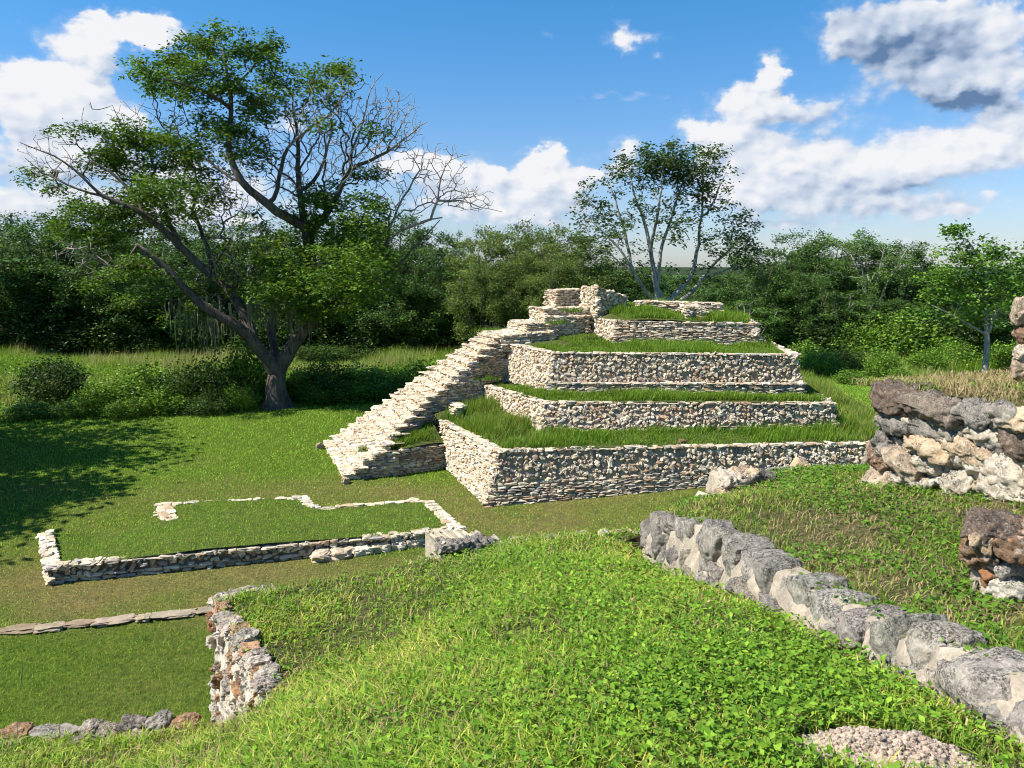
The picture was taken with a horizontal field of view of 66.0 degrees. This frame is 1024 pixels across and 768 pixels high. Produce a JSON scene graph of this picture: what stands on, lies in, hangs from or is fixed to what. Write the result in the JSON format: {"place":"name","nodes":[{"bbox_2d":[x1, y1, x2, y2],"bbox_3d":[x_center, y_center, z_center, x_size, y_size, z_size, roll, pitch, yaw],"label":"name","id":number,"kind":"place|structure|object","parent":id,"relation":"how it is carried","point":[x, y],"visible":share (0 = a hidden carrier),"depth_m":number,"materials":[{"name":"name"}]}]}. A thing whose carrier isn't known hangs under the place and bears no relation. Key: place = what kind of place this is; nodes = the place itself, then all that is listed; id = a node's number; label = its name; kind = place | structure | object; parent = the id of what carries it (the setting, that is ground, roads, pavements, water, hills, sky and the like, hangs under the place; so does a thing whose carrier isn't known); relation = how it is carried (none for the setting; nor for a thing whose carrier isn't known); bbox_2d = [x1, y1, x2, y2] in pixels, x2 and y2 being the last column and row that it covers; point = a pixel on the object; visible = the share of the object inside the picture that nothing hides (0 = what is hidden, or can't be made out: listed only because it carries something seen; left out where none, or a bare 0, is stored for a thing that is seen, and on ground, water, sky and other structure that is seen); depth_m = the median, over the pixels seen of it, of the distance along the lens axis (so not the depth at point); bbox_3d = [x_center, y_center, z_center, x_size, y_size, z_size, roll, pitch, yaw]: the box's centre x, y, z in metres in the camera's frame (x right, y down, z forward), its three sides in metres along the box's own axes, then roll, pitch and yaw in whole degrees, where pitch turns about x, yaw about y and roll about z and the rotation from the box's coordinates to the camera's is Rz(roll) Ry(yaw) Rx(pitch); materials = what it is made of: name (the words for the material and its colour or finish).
{"place":"outdoors","nodes":[
{"label":"outdoors","id":0,"kind":"place"},
{"bbox_2d":[0,704,273,767],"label":"mound slope","id":1,"kind":"structure","parent":0,"point":[104,755],"depth_m":6.21,"materials":[{"name":"green plant"}]},
{"bbox_2d":[47,497,451,564],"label":"platform grass","id":2,"kind":"structure","parent":0,"point":[251,521],"depth_m":18.93,"materials":[{"name":"green plant"}]},
{"bbox_2d":[0,275,1006,728],"bbox_3d":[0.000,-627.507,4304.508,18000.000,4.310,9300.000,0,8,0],"label":"ground","id":3,"kind":"structure","parent":0,"point":[36,587],"depth_m":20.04,"materials":[{"name":"green plant"}]},
{"bbox_2d":[0,247,50,338],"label":"forest tree","id":4,"kind":"object","parent":3,"relation":"on","point":[8,285],"visible":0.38,"depth_m":57.67,"materials":[{"name":"green plant"}]},
{"bbox_2d":[0,397,57,421],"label":"shrub","id":5,"kind":"object","parent":3,"relation":"on","point":[23,412],"visible":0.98,"depth_m":34.09,"materials":[{"name":"green plant"}]},
{"bbox_2d":[0,290,91,352],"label":"shrub","id":6,"kind":"object","parent":3,"relation":"on","point":[25,324],"visible":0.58,"depth_m":58.23,"materials":[{"name":"green plant"}]},
{"bbox_2d":[0,220,96,324],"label":"forest tree","id":7,"kind":"object","parent":3,"relation":"on","point":[14,237],"visible":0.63,"depth_m":58.76,"materials":[{"name":"green plant"}]},
{"bbox_2d":[4,348,96,405],"bbox_3d":[-22.221,-0.197,38.049,3.806,3.226,3.631,0,8,2],"label":"shrub","id":8,"kind":"object","parent":3,"relation":"on","point":[60,373],"visible":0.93,"depth_m":37.56,"materials":[{"name":"green plant"}]},
{"bbox_2d":[0,234,105,338],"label":"forest tree","id":9,"kind":"object","parent":3,"relation":"on","point":[44,284],"visible":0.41,"depth_m":58.43,"materials":[{"name":"green plant"}]},
{"bbox_2d":[18,309,117,354],"bbox_3d":[-33.549,-3.811,60.214,7.516,4.132,7.171,4,9,27],"label":"shrub","id":10,"kind":"object","parent":3,"relation":"on","point":[70,330],"visible":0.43,"depth_m":58.28,"materials":[{"name":"green plant"}]},
{"bbox_2d":[16,212,124,316],"bbox_3d":[-35.275,-8.639,65.194,9.604,11.864,9.966,-3,9,-21],"label":"forest tree","id":11,"kind":"object","parent":3,"relation":"on","point":[47,252],"visible":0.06,"depth_m":62.61,"materials":[{"name":"green plant"}]},
{"bbox_2d":[47,396,104,419],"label":"shrub","id":12,"kind":"object","parent":3,"relation":"on","point":[65,407],"visible":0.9,"depth_m":34.48,"materials":[{"name":"green plant"}]},
{"bbox_2d":[58,303,129,354],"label":"shrub","id":13,"kind":"object","parent":3,"relation":"on","point":[93,328],"visible":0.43,"depth_m":58.71,"materials":[{"name":"green plant"}]},
{"bbox_2d":[47,224,142,321],"bbox_3d":[-31.445,-7.129,60.541,6.807,10.230,7.188,8,11,43],"label":"forest tree","id":14,"kind":"object","parent":3,"relation":"on","point":[71,277],"visible":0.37,"depth_m":58.63,"materials":[{"name":"green plant"}]},
{"bbox_2d":[0,708,201,748],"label":"wall","id":15,"kind":"structure","parent":3,"relation":"on","point":[161,718],"depth_m":6.79,"materials":[{"name":"stone"}]},
{"bbox_2d":[66,372,135,412],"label":"shrub","id":16,"kind":"object","parent":3,"relation":"on","point":[95,393],"visible":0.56,"depth_m":35.45,"materials":[{"name":"green plant"}]},
{"bbox_2d":[0,606,211,633],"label":"kerb","id":17,"kind":"structure","parent":3,"relation":"on","point":[27,627],"depth_m":14.60,"materials":[{"name":"stone"}]},
{"bbox_2d":[72,308,159,355],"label":"shrub","id":18,"kind":"object","parent":3,"relation":"on","point":[109,337],"visible":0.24,"depth_m":58.86,"materials":[{"name":"green plant"}]},
{"bbox_2d":[90,395,155,419],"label":"shrub","id":19,"kind":"object","parent":3,"relation":"on","point":[124,410],"visible":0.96,"depth_m":34.27,"materials":[{"name":"green plant"}]},
{"bbox_2d":[73,240,191,347],"bbox_3d":[-28.666,-6.517,60.118,8.878,9.053,9.963,-3,9,-20],"label":"forest tree","id":20,"kind":"object","parent":3,"relation":"on","point":[112,319],"visible":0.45,"depth_m":58.54,"materials":[{"name":"green plant"}]},
{"bbox_2d":[104,297,173,352],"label":"shrub","id":21,"kind":"object","parent":3,"relation":"on","point":[141,318],"visible":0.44,"depth_m":58.66,"materials":[{"name":"green plant"}]},
{"bbox_2d":[103,358,184,411],"bbox_3d":[-16.986,0.230,36.515,3.749,2.976,3.533,0,8,2],"label":"shrub","id":22,"kind":"object","parent":3,"relation":"on","point":[138,388],"visible":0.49,"depth_m":35.79,"materials":[{"name":"green plant"}]},
{"bbox_2d":[122,330,186,353],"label":"shrub","id":23,"kind":"object","parent":3,"relation":"on","point":[156,344],"visible":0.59,"depth_m":58.50,"materials":[{"name":"green plant"}]},
{"bbox_2d":[135,381,193,415],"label":"shrub","id":24,"kind":"object","parent":3,"relation":"on","point":[166,406],"visible":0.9,"depth_m":34.89,"materials":[{"name":"green plant"}]},
{"bbox_2d":[114,240,225,349],"bbox_3d":[-25.559,-6.387,59.697,7.923,8.852,8.367,-3,9,-18],"label":"forest tree","id":25,"kind":"object","parent":3,"relation":"on","point":[164,259],"visible":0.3,"depth_m":58.04,"materials":[{"name":"green plant"}]},
{"bbox_2d":[145,354,217,408],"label":"shrub","id":26,"kind":"object","parent":3,"relation":"on","point":[181,385],"visible":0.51,"depth_m":35.77,"materials":[{"name":"green plant"}]},
{"bbox_2d":[141,217,222,297],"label":"forest tree","id":27,"kind":"object","parent":3,"relation":"on","point":[189,228],"visible":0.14,"depth_m":66.21,"materials":[{"name":"green plant"}]},
{"bbox_2d":[164,285,238,355],"bbox_3d":[-22.858,-4.411,58.704,5.485,5.892,5.697,3,9,18],"label":"shrub","id":28,"kind":"object","parent":3,"relation":"on","point":[183,338],"visible":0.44,"depth_m":57.48,"materials":[{"name":"green plant"}]},
{"bbox_2d":[178,385,236,417],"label":"shrub","id":29,"kind":"object","parent":3,"relation":"on","point":[202,406],"visible":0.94,"depth_m":34.91,"materials":[{"name":"green plant"}]},
{"bbox_2d":[169,233,263,317],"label":"forest tree","id":30,"kind":"object","parent":3,"relation":"on","point":[200,248],"visible":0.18,"depth_m":59.65,"materials":[{"name":"green plant"}]},
{"bbox_2d":[182,344,257,406],"bbox_3d":[-13.658,-0.216,36.952,3.447,3.389,3.318,-3,9,-19],"label":"shrub","id":31,"kind":"object","parent":3,"relation":"on","point":[219,383],"visible":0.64,"depth_m":36.42,"materials":[{"name":"green plant"}]},
{"bbox_2d":[219,381,263,412],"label":"shrub","id":32,"kind":"object","parent":3,"relation":"on","point":[247,399],"visible":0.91,"depth_m":35.76,"materials":[{"name":"green plant"}]},
{"bbox_2d":[218,339,267,403],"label":"shrub","id":33,"kind":"object","parent":3,"relation":"on","point":[257,373],"visible":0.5,"depth_m":37.39,"materials":[{"name":"green plant"}]},
{"bbox_2d":[205,600,291,724],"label":"corner wall","id":34,"kind":"structure","parent":3,"relation":"on","point":[235,684],"depth_m":6.20,"materials":[{"name":"stone"}]},
{"bbox_2d":[35,495,467,584],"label":"stone platform","id":35,"kind":"structure","parent":3,"relation":"on","point":[57,569],"depth_m":18.16,"materials":[{"name":"stone"}]},
{"bbox_2d":[9,14,501,410],"bbox_3d":[-11.816,-7.327,34.896,22.794,17.502,9.418,0,8,0],"label":"spreading tree","id":36,"kind":"object","parent":3,"relation":"on","point":[308,315],"visible":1,"depth_m":35.04,"materials":[{"name":"green plant"}]},
{"bbox_2d":[250,291,317,352],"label":"shrub","id":37,"kind":"object","parent":3,"relation":"on","point":[282,327],"visible":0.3,"depth_m":57.09,"materials":[{"name":"green plant"}]},
{"bbox_2d":[285,358,333,401],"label":"shrub","id":38,"kind":"object","parent":3,"relation":"on","point":[297,374],"visible":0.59,"depth_m":38.40,"materials":[{"name":"green plant"}]},
{"bbox_2d":[296,340,355,361],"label":"shrub","id":39,"kind":"object","parent":3,"relation":"on","point":[317,352],"visible":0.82,"depth_m":55.04,"materials":[{"name":"green plant"}]},
{"bbox_2d":[296,350,361,401],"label":"shrub","id":40,"kind":"object","parent":3,"relation":"on","point":[327,372],"visible":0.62,"depth_m":38.49,"materials":[{"name":"green plant"}]},
{"bbox_2d":[331,358,386,399],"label":"shrub","id":41,"kind":"object","parent":3,"relation":"on","point":[370,375],"visible":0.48,"depth_m":39.23,"materials":[{"name":"green plant"}]},
{"bbox_2d":[338,296,419,353],"bbox_3d":[-9.720,-4.198,58.360,6.182,5.892,5.897,-2,9,-13],"label":"shrub","id":42,"kind":"object","parent":3,"relation":"on","point":[375,341],"visible":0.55,"depth_m":57.11,"materials":[{"name":"green plant"}]},
{"bbox_2d":[337,247,426,346],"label":"forest tree","id":43,"kind":"object","parent":3,"relation":"on","point":[384,313],"visible":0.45,"depth_m":56.10,"materials":[{"name":"green plant"}]},
{"bbox_2d":[354,210,448,301],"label":"forest tree","id":44,"kind":"object","parent":3,"relation":"on","point":[415,235],"visible":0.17,"depth_m":63.43,"materials":[{"name":"green plant"}]},
{"bbox_2d":[381,245,464,355],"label":"forest tree","id":45,"kind":"object","parent":3,"relation":"on","point":[429,262],"visible":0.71,"depth_m":56.36,"materials":[{"name":"green plant"}]},
{"bbox_2d":[207,527,642,694],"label":"rim wall","id":46,"kind":"structure","parent":3,"relation":"on","point":[636,540],"depth_m":7.34,"materials":[{"name":"stone"}]},
{"bbox_2d":[397,226,476,302],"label":"forest tree","id":47,"kind":"object","parent":3,"relation":"on","point":[444,239],"visible":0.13,"depth_m":63.88,"materials":[{"name":"green plant"}]},
{"bbox_2d":[390,264,490,348],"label":"forest tree","id":48,"kind":"object","parent":3,"relation":"on","point":[437,306],"visible":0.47,"depth_m":56.74,"materials":[{"name":"green plant"}]},
{"bbox_2d":[441,257,522,347],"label":"forest tree","id":49,"kind":"object","parent":3,"relation":"on","point":[465,325],"visible":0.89,"depth_m":54.10,"materials":[{"name":"green plant"}]},
{"bbox_2d":[435,224,542,343],"bbox_3d":[-1.587,-6.850,58.585,8.012,10.270,8.027,3,9,22],"label":"forest tree","id":50,"kind":"object","parent":3,"relation":"on","point":[490,243],"visible":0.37,"depth_m":57.64,"materials":[{"name":"green plant"}]},
{"bbox_2d":[0,335,1010,415],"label":"tall grass","id":51,"kind":"structure","parent":3,"relation":"on","point":[112,360],"depth_m":50.32,"materials":[{"name":"green plant"}]},
{"bbox_2d":[485,246,547,328],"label":"forest tree","id":52,"kind":"object","parent":3,"relation":"on","point":[514,267],"visible":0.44,"depth_m":55.18,"materials":[{"name":"green plant"}]},
{"bbox_2d":[483,215,562,327],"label":"forest tree","id":53,"kind":"object","parent":3,"relation":"on","point":[507,236],"visible":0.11,"depth_m":59.66,"materials":[{"name":"green plant"}]},
{"bbox_2d":[34,274,1023,304],"bbox_3d":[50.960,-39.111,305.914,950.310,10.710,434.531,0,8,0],"label":"distant wood","id":54,"kind":"object","parent":3,"relation":"on","point":[712,290],"visible":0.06,"depth_m":161.11,"materials":[{"name":"green plant"}]},
{"bbox_2d":[520,243,587,318],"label":"forest tree","id":55,"kind":"object","parent":3,"relation":"on","point":[557,268],"visible":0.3,"depth_m":52.33,"materials":[{"name":"green plant"}]},
{"bbox_2d":[510,220,601,318],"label":"forest tree","id":56,"kind":"object","parent":3,"relation":"on","point":[544,247],"visible":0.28,"depth_m":56.85,"materials":[{"name":"green plant"}]},
{"bbox_2d":[539,226,627,306],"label":"forest tree","id":57,"kind":"object","parent":3,"relation":"on","point":[606,283],"visible":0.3,"depth_m":57.26,"materials":[{"name":"green plant"}]},
{"bbox_2d":[323,284,869,507],"bbox_3d":[2.997,-0.440,27.478,20.055,5.947,13.010,0,8,0],"label":"stepped pyramid","id":58,"kind":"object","parent":3,"relation":"on","point":[486,473],"visible":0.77,"depth_m":25.19,"materials":[{"name":"stone"}]},
{"bbox_2d":[338,297,879,453],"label":"terrace grass","id":59,"kind":"structure","parent":58,"relation":"on","point":[490,422],"depth_m":24.66,"materials":[{"name":"green plant"}]},
{"bbox_2d":[576,255,651,299],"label":"forest tree","id":60,"kind":"object","parent":3,"relation":"on","point":[632,283],"visible":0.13,"depth_m":67.57,"materials":[{"name":"green plant"}]},
{"bbox_2d":[565,136,777,300],"bbox_3d":[8.921,-6.839,44.505,11.603,13.719,5.139,-1,9,-9],"label":"many stemmed tree","id":61,"kind":"object","parent":3,"relation":"on","point":[653,167],"visible":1,"depth_m":43.86,"materials":[{"name":"green plant"}]},
{"bbox_2d":[707,244,790,327],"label":"forest tree","id":62,"kind":"object","parent":3,"relation":"on","point":[731,288],"visible":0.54,"depth_m":57.55,"materials":[{"name":"green plant"}]},
{"bbox_2d":[730,295,791,342],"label":"forest tree","id":63,"kind":"object","parent":3,"relation":"on","point":[773,319],"visible":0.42,"depth_m":55.20,"materials":[{"name":"green plant"}]},
{"bbox_2d":[735,259,812,329],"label":"forest tree","id":64,"kind":"object","parent":3,"relation":"on","point":[782,285],"visible":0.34,"depth_m":57.78,"materials":[{"name":"green plant"}]},
{"bbox_2d":[751,301,812,350],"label":"shrub","id":65,"kind":"object","parent":3,"relation":"on","point":[787,337],"visible":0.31,"depth_m":56.22,"materials":[{"name":"green plant"}]},
{"bbox_2d":[755,256,833,322],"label":"forest tree","id":66,"kind":"object","parent":3,"relation":"on","point":[789,274],"visible":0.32,"depth_m":59.23,"materials":[{"name":"green plant"}]},
{"bbox_2d":[750,228,850,313],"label":"forest tree","id":67,"kind":"object","parent":3,"relation":"on","point":[809,248],"visible":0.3,"depth_m":64.08,"materials":[{"name":"green plant"}]},
{"bbox_2d":[779,317,847,355],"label":"shrub","id":68,"kind":"object","parent":3,"relation":"on","point":[816,335],"visible":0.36,"depth_m":55.64,"materials":[{"name":"green plant"}]},
{"bbox_2d":[772,276,857,339],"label":"forest tree","id":69,"kind":"object","parent":3,"relation":"on","point":[802,289],"visible":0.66,"depth_m":56.66,"materials":[{"name":"green plant"}]},
{"bbox_2d":[779,228,861,321],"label":"forest tree","id":70,"kind":"object","parent":3,"relation":"on","point":[822,255],"visible":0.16,"depth_m":65.59,"materials":[{"name":"green plant"}]},
{"bbox_2d":[799,345,849,377],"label":"shrub","id":71,"kind":"object","parent":3,"relation":"on","point":[814,364],"visible":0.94,"depth_m":47.18,"materials":[{"name":"green plant"}]},
{"bbox_2d":[811,307,884,353],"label":"shrub","id":72,"kind":"object","parent":3,"relation":"on","point":[840,328],"visible":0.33,"depth_m":55.66,"materials":[{"name":"green plant"}]},
{"bbox_2d":[826,341,870,373],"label":"shrub","id":73,"kind":"object","parent":3,"relation":"on","point":[851,361],"visible":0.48,"depth_m":48.16,"materials":[{"name":"green plant"}]},
{"bbox_2d":[812,289,888,341],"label":"forest tree","id":74,"kind":"object","parent":3,"relation":"on","point":[857,305],"visible":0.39,"depth_m":56.78,"materials":[{"name":"green plant"}]},
{"bbox_2d":[807,238,901,317],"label":"forest tree","id":75,"kind":"object","parent":3,"relation":"on","point":[848,274],"visible":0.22,"depth_m":64.01,"materials":[{"name":"green plant"}]},
{"bbox_2d":[823,318,894,358],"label":"shrub","id":76,"kind":"object","parent":3,"relation":"on","point":[863,342],"visible":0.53,"depth_m":54.48,"materials":[{"name":"green plant"}]},
{"bbox_2d":[812,227,933,303],"bbox_3d":[28.108,-7.437,62.700,9.527,9.877,9.506,5,10,32],"label":"umbrella tree","id":77,"kind":"object","parent":3,"relation":"on","point":[864,248],"visible":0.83,"depth_m":61.48,"materials":[{"name":"green plant"}]},
{"bbox_2d":[859,344,905,378],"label":"shrub","id":78,"kind":"object","parent":3,"relation":"on","point":[880,364],"visible":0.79,"depth_m":45.25,"materials":[{"name":"green plant"}]},
{"bbox_2d":[851,305,935,359],"bbox_3d":[26.676,-3.151,55.279,6.203,4.840,5.846,-1,9,-9],"label":"shrub","id":79,"kind":"object","parent":3,"relation":"on","point":[897,330],"visible":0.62,"depth_m":54.10,"materials":[{"name":"green plant"}]},
{"bbox_2d":[857,239,953,312],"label":"forest tree","id":80,"kind":"object","parent":3,"relation":"on","point":[890,286],"visible":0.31,"depth_m":63.32,"materials":[{"name":"green plant"}]},
{"bbox_2d":[899,345,954,371],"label":"shrub","id":81,"kind":"object","parent":3,"relation":"on","point":[917,358],"visible":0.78,"depth_m":48.81,"materials":[{"name":"green plant"}]},
{"bbox_2d":[891,318,972,358],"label":"shrub","id":82,"kind":"object","parent":3,"relation":"on","point":[945,338],"visible":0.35,"depth_m":54.62,"materials":[{"name":"green plant"}]},
{"bbox_2d":[909,299,997,356],"bbox_3d":[31.460,-3.859,56.730,6.056,5.640,5.778,1,9,9],"label":"shrub","id":83,"kind":"object","parent":3,"relation":"on","point":[972,338],"visible":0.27,"depth_m":55.54,"materials":[{"name":"green plant"}]},
{"bbox_2d":[931,339,982,366],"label":"shrub","id":84,"kind":"object","parent":3,"relation":"on","point":[961,353],"visible":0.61,"depth_m":51.19,"materials":[{"name":"green plant"}]},
{"bbox_2d":[905,218,1023,373],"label":"young tree","id":85,"kind":"object","parent":3,"relation":"on","point":[947,273],"visible":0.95,"depth_m":45.62,"materials":[{"name":"green plant"}]},
{"bbox_2d":[972,340,1016,369],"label":"shrub","id":86,"kind":"object","parent":3,"relation":"on","point":[995,356],"visible":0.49,"depth_m":50.12,"materials":[{"name":"green plant"}]},
{"bbox_2d":[0,0,1023,267],"label":"sky","id":87,"kind":"structure","parent":0,"point":[901,120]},
{"bbox_2d":[0,523,1023,767],"bbox_3d":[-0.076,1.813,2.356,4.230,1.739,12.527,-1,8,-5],"label":"mound slope","id":88,"kind":"structure","parent":0,"point":[277,648],"depth_m":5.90,"materials":[{"name":"green plant"}]},
{"bbox_2d":[425,528,497,559],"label":"broken wall","id":89,"kind":"structure","parent":88,"relation":"on","point":[447,542],"depth_m":8.26,"materials":[{"name":"stone"}]},
{"bbox_2d":[215,463,1023,767],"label":"ground cover","id":90,"kind":"object","parent":88,"relation":"on","point":[809,700],"visible":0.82,"depth_m":3.63,"materials":[{"name":"green plant"}]},
{"bbox_2d":[640,510,1023,749],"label":"retaining wall","id":91,"kind":"structure","parent":88,"relation":"on","point":[718,551],"depth_m":4.08,"materials":[{"name":"stone"}]},
{"bbox_2d":[786,725,988,767],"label":"heap","id":92,"kind":"object","parent":88,"relation":"on","point":[920,746],"visible":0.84,"depth_m":2.66,"materials":[{"name":"gravel"}]},
{"bbox_2d":[99,267,1019,275],"bbox_3d":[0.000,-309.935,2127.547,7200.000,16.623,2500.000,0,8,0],"label":"hills","id":93,"kind":"structure","parent":0,"point":[683,271],"depth_m":1047.00,"materials":[{"name":"green plant"}]},
{"bbox_2d":[673,470,1023,651],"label":"terrace slope","id":94,"kind":"structure","parent":0,"point":[864,529],"depth_m":6.00,"materials":[{"name":"green plant"}]},
{"bbox_2d":[705,464,777,493],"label":"broken wall","id":95,"kind":"structure","parent":94,"relation":"on","point":[721,480],"depth_m":8.67,"materials":[{"name":"stone"}]},
{"bbox_2d":[658,367,1023,682],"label":"dry grass","id":96,"kind":"structure","parent":94,"relation":"on","point":[971,381],"depth_m":6.24,"materials":[{"name":"green plant"}]},
{"bbox_2d":[860,378,1023,502],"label":"ruined wall","id":97,"kind":"structure","parent":94,"relation":"on","point":[934,438],"depth_m":6.72,"materials":[{"name":"stone"}]},
{"bbox_2d":[958,507,1023,602],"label":"broken wall","id":98,"kind":"structure","parent":94,"relation":"on","point":[991,550],"depth_m":4.18,"materials":[{"name":"stone"}]},
{"bbox_2d":[859,374,1023,406],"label":"terrace slope","id":99,"kind":"structure","parent":0,"point":[961,395],"depth_m":6.83,"materials":[{"name":"green plant"}]},
{"bbox_2d":[1009,296,1023,380],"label":"broken wall","id":100,"kind":"structure","parent":99,"relation":"on","point":[1016,318],"depth_m":7.59,"materials":[{"name":"stone"}]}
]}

